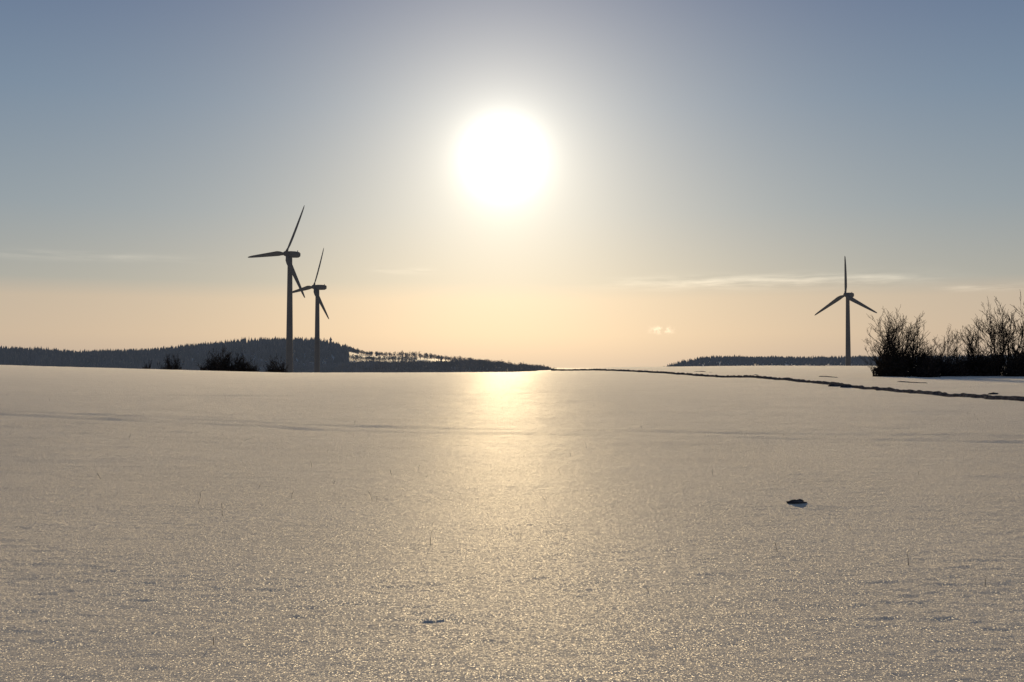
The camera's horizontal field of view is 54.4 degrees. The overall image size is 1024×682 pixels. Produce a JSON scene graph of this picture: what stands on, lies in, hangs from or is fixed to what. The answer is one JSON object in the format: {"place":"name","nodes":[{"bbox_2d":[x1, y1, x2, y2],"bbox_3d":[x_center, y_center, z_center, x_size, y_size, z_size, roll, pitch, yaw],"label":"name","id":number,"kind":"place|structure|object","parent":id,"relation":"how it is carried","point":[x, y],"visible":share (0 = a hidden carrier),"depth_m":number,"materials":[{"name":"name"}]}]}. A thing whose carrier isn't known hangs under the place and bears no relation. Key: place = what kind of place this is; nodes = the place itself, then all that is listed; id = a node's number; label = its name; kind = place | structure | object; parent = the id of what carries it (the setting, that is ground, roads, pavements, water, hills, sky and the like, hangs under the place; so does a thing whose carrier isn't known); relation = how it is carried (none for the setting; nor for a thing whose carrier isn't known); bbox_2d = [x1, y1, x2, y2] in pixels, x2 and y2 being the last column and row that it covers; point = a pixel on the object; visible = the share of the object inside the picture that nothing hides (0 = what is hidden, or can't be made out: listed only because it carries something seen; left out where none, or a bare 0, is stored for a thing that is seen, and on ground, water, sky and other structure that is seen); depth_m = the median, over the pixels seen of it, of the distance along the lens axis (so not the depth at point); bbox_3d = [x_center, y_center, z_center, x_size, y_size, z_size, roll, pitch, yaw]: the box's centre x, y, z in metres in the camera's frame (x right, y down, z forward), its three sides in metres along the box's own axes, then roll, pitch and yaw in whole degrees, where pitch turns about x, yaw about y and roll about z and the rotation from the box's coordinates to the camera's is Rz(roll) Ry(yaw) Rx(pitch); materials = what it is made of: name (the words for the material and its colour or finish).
{"place":"outdoors","nodes":[
{"label":"outdoors","id":0,"kind":"place"},
{"bbox_2d":[0,348,1023,681],"bbox_3d":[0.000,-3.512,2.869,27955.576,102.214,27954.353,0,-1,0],"label":"snow covered ground","id":1,"kind":"structure","parent":0,"point":[644,544],"depth_m":10.15,"materials":[{"name":"white snow"}]},
{"bbox_2d":[142,360,151,368],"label":"round shrub","id":2,"kind":"object","parent":1,"relation":"on","point":[149,367],"visible":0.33,"depth_m":401.17,"materials":[{"name":"black plant"}]},
{"bbox_2d":[164,355,183,369],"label":"round shrub","id":3,"kind":"object","parent":1,"relation":"on","point":[175,365],"visible":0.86,"depth_m":397.74,"materials":[{"name":"black plant"}]},
{"bbox_2d":[0,336,358,372],"bbox_3d":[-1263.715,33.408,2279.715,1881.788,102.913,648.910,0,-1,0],"label":"conifer forest","id":4,"kind":"object","parent":1,"relation":"on","point":[142,357],"visible":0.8,"depth_m":2239.76,"materials":[{"name":"plant"}]},
{"bbox_2d":[197,348,220,370],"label":"round shrub","id":5,"kind":"object","parent":1,"relation":"on","point":[205,368],"visible":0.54,"depth_m":399.08,"materials":[{"name":"black plant"}]},
{"bbox_2d":[208,345,233,370],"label":"round shrub","id":6,"kind":"object","parent":1,"relation":"on","point":[220,366],"visible":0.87,"depth_m":395.04,"materials":[{"name":"black plant"}]},
{"bbox_2d":[218,353,251,370],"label":"round shrub","id":7,"kind":"object","parent":1,"relation":"on","point":[236,366],"visible":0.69,"depth_m":398.49,"materials":[{"name":"black plant"}]},
{"bbox_2d":[234,355,254,371],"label":"round shrub","id":8,"kind":"object","parent":1,"relation":"on","point":[242,367],"visible":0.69,"depth_m":396.78,"materials":[{"name":"black plant"}]},
{"bbox_2d":[244,359,260,371],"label":"round shrub","id":9,"kind":"object","parent":1,"relation":"on","point":[249,369],"visible":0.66,"depth_m":395.41,"materials":[{"name":"black plant"}]},
{"bbox_2d":[264,362,274,371],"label":"round shrub","id":10,"kind":"object","parent":1,"relation":"on","point":[269,368],"visible":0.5,"depth_m":400.41,"materials":[{"name":"black plant"}]},
{"bbox_2d":[248,205,304,372],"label":"wind turbine","id":11,"kind":"object","parent":1,"relation":"on","point":[289,255],"visible":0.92,"depth_m":640.85,"materials":[{"name":"paint"}]},
{"bbox_2d":[269,353,287,372],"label":"round shrub","id":12,"kind":"object","parent":1,"relation":"on","point":[277,369],"visible":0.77,"depth_m":397.02,"materials":[{"name":"black plant"}]},
{"bbox_2d":[293,248,328,371],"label":"wind turbine","id":13,"kind":"object","parent":1,"relation":"on","point":[316,288],"visible":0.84,"depth_m":818.65,"materials":[{"name":"paint"}]},
{"bbox_2d":[293,360,381,372],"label":"conifer forest","id":14,"kind":"object","parent":1,"relation":"on","point":[324,368],"visible":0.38,"depth_m":1815.58,"materials":[{"name":"plant"}]},
{"bbox_2d":[331,348,554,372],"bbox_3d":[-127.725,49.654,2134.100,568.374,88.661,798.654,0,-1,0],"label":"deciduous woodland","id":15,"kind":"object","parent":1,"relation":"on","point":[460,362],"visible":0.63,"depth_m":1840.22,"materials":[{"name":"plant"}]},
{"bbox_2d":[49,393,985,644],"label":"dry grass stalks","id":16,"kind":"object","parent":1,"relation":"on","point":[520,534],"visible":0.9,"depth_m":11.04,"materials":[{"name":"plant"}]},
{"bbox_2d":[786,499,806,503],"bbox_3d":[3.307,1.873,11.568,0.244,0.077,0.171,0,-1,0],"label":"earth clod","id":17,"kind":"object","parent":1,"relation":"on","point":[794,501],"visible":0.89,"depth_m":11.51,"materials":[{"name":"soil"}]},
{"bbox_2d":[694,371,925,382],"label":"ploughed furrow","id":18,"kind":"structure","parent":1,"relation":"on","point":[837,377],"depth_m":91.86,"materials":[{"name":"soil"}]},
{"bbox_2d":[663,354,1013,366],"bbox_3d":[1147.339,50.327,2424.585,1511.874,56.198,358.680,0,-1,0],"label":"conifer forest","id":19,"kind":"object","parent":1,"relation":"on","point":[764,360],"visible":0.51,"depth_m":2346.58,"materials":[{"name":"plant"}]},
{"bbox_2d":[815,257,876,365],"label":"wind turbine","id":20,"kind":"object","parent":1,"relation":"on","point":[849,297],"visible":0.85,"depth_m":854.77,"materials":[{"name":"paint"}]},
{"bbox_2d":[859,355,901,376],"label":"thicket shrub","id":21,"kind":"object","parent":1,"relation":"on","point":[880,367],"visible":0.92,"depth_m":99.47,"materials":[{"name":"black plant"}]},
{"bbox_2d":[864,327,900,362],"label":"bare tree","id":22,"kind":"object","parent":1,"relation":"on","point":[886,352],"visible":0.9,"depth_m":100.80,"materials":[{"name":"brown plant"}]},
{"bbox_2d":[871,357,900,376],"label":"thicket shrub","id":23,"kind":"object","parent":1,"relation":"on","point":[883,373],"visible":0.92,"depth_m":99.23,"materials":[{"name":"black plant"}]},
{"bbox_2d":[865,306,913,363],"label":"bare tree","id":24,"kind":"object","parent":1,"relation":"on","point":[885,344],"visible":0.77,"depth_m":102.09,"materials":[{"name":"brown plant"}]},
{"bbox_2d":[879,347,909,376],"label":"thicket shrub","id":25,"kind":"object","parent":1,"relation":"on","point":[902,369],"visible":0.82,"depth_m":99.53,"materials":[{"name":"black plant"}]},
{"bbox_2d":[875,309,924,357],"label":"bare tree","id":26,"kind":"object","parent":1,"relation":"on","point":[893,330],"visible":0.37,"depth_m":103.83,"materials":[{"name":"brown plant"}]},
{"bbox_2d":[881,320,920,371],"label":"bare tree","id":27,"kind":"object","parent":1,"relation":"on","point":[897,346],"visible":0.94,"depth_m":100.06,"materials":[{"name":"brown plant"}]},
{"bbox_2d":[886,317,920,363],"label":"bare tree","id":28,"kind":"object","parent":1,"relation":"on","point":[911,350],"visible":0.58,"depth_m":101.52,"materials":[{"name":"brown plant"}]},
{"bbox_2d":[884,312,929,375],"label":"bare tree","id":29,"kind":"object","parent":1,"relation":"on","point":[915,342],"visible":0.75,"depth_m":102.63,"materials":[{"name":"brown plant"}]},
{"bbox_2d":[898,334,923,364],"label":"bare tree","id":30,"kind":"object","parent":1,"relation":"on","point":[916,346],"visible":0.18,"depth_m":104.97,"materials":[{"name":"brown plant"}]},
{"bbox_2d":[899,347,932,375],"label":"thicket shrub","id":31,"kind":"object","parent":1,"relation":"on","point":[912,366],"visible":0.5,"depth_m":102.34,"materials":[{"name":"black plant"}]},
{"bbox_2d":[915,339,943,364],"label":"thicket shrub","id":32,"kind":"object","parent":1,"relation":"on","point":[931,352],"visible":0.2,"depth_m":103.76,"materials":[{"name":"brown plant"}]},
{"bbox_2d":[923,333,952,358],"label":"bare tree","id":33,"kind":"object","parent":1,"relation":"on","point":[943,350],"visible":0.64,"depth_m":105.91,"materials":[{"name":"brown plant"}]},
{"bbox_2d":[924,354,951,375],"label":"thicket shrub","id":34,"kind":"object","parent":1,"relation":"on","point":[943,365],"visible":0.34,"depth_m":101.95,"materials":[{"name":"black plant"}]},
{"bbox_2d":[932,324,970,365],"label":"bare tree","id":35,"kind":"object","parent":1,"relation":"on","point":[956,349],"visible":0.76,"depth_m":104.39,"materials":[{"name":"brown plant"}]},
{"bbox_2d":[937,352,966,372],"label":"thicket shrub","id":36,"kind":"object","parent":1,"relation":"on","point":[943,362],"visible":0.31,"depth_m":102.99,"materials":[{"name":"black plant"}]},
{"bbox_2d":[942,352,969,376],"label":"thicket shrub","id":37,"kind":"object","parent":1,"relation":"on","point":[958,370],"visible":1,"depth_m":99.79,"materials":[{"name":"black plant"}]},
{"bbox_2d":[954,318,993,364],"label":"bare tree","id":38,"kind":"object","parent":1,"relation":"on","point":[971,346],"visible":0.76,"depth_m":102.36,"materials":[{"name":"brown plant"}]},
{"bbox_2d":[959,327,992,362],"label":"bare tree","id":39,"kind":"object","parent":1,"relation":"on","point":[966,349],"visible":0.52,"depth_m":103.26,"materials":[{"name":"brown plant"}]},
{"bbox_2d":[959,351,993,375],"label":"thicket shrub","id":40,"kind":"object","parent":1,"relation":"on","point":[986,360],"visible":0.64,"depth_m":100.68,"materials":[{"name":"black plant"}]},
{"bbox_2d":[969,297,1007,375],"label":"bare tree","id":41,"kind":"object","parent":1,"relation":"on","point":[994,354],"visible":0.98,"depth_m":100.77,"materials":[{"name":"brown plant"}]},
{"bbox_2d":[975,310,1011,374],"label":"bare tree","id":42,"kind":"object","parent":1,"relation":"on","point":[996,349],"visible":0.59,"depth_m":103.25,"materials":[{"name":"brown plant"}]},
{"bbox_2d":[971,312,1018,375],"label":"bare tree","id":43,"kind":"object","parent":1,"relation":"on","point":[1005,338],"visible":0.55,"depth_m":103.32,"materials":[{"name":"brown plant"}]},
{"bbox_2d":[984,349,1015,374],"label":"thicket shrub","id":44,"kind":"object","parent":1,"relation":"on","point":[1003,364],"visible":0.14,"depth_m":104.68,"materials":[{"name":"black plant"}]},
{"bbox_2d":[981,292,1023,364],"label":"bare tree","id":45,"kind":"object","parent":1,"relation":"on","point":[1013,343],"visible":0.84,"depth_m":101.75,"materials":[{"name":"brown plant"}]},
{"bbox_2d":[998,355,1023,376],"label":"thicket shrub","id":46,"kind":"object","parent":1,"relation":"on","point":[1009,368],"visible":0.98,"depth_m":99.46,"materials":[{"name":"black plant"}]},
{"bbox_2d":[1008,324,1023,350],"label":"bare tree","id":47,"kind":"object","parent":1,"relation":"on","point":[1017,337],"visible":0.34,"depth_m":102.84,"materials":[{"name":"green plant"}]},
{"bbox_2d":[1009,340,1023,376],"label":"thicket shrub","id":48,"kind":"object","parent":1,"relation":"on","point":[1018,355],"visible":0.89,"depth_m":99.62,"materials":[{"name":"black plant"}]},
{"bbox_2d":[0,0,1023,367],"label":"sky","id":49,"kind":"structure","parent":0,"point":[551,183],"materials":[{"name":"blue"}]},
{"bbox_2d":[551,369,1023,400],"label":"earth bank","id":50,"kind":"structure","parent":0,"point":[984,396],"depth_m":71.88,"materials":[{"name":"soil"}]},
{"bbox_2d":[840,384,850,387],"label":"earth clod","id":51,"kind":"object","parent":50,"relation":"on","point":[845,386],"visible":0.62,"depth_m":69.14,"materials":[{"name":"soil"}]}
]}

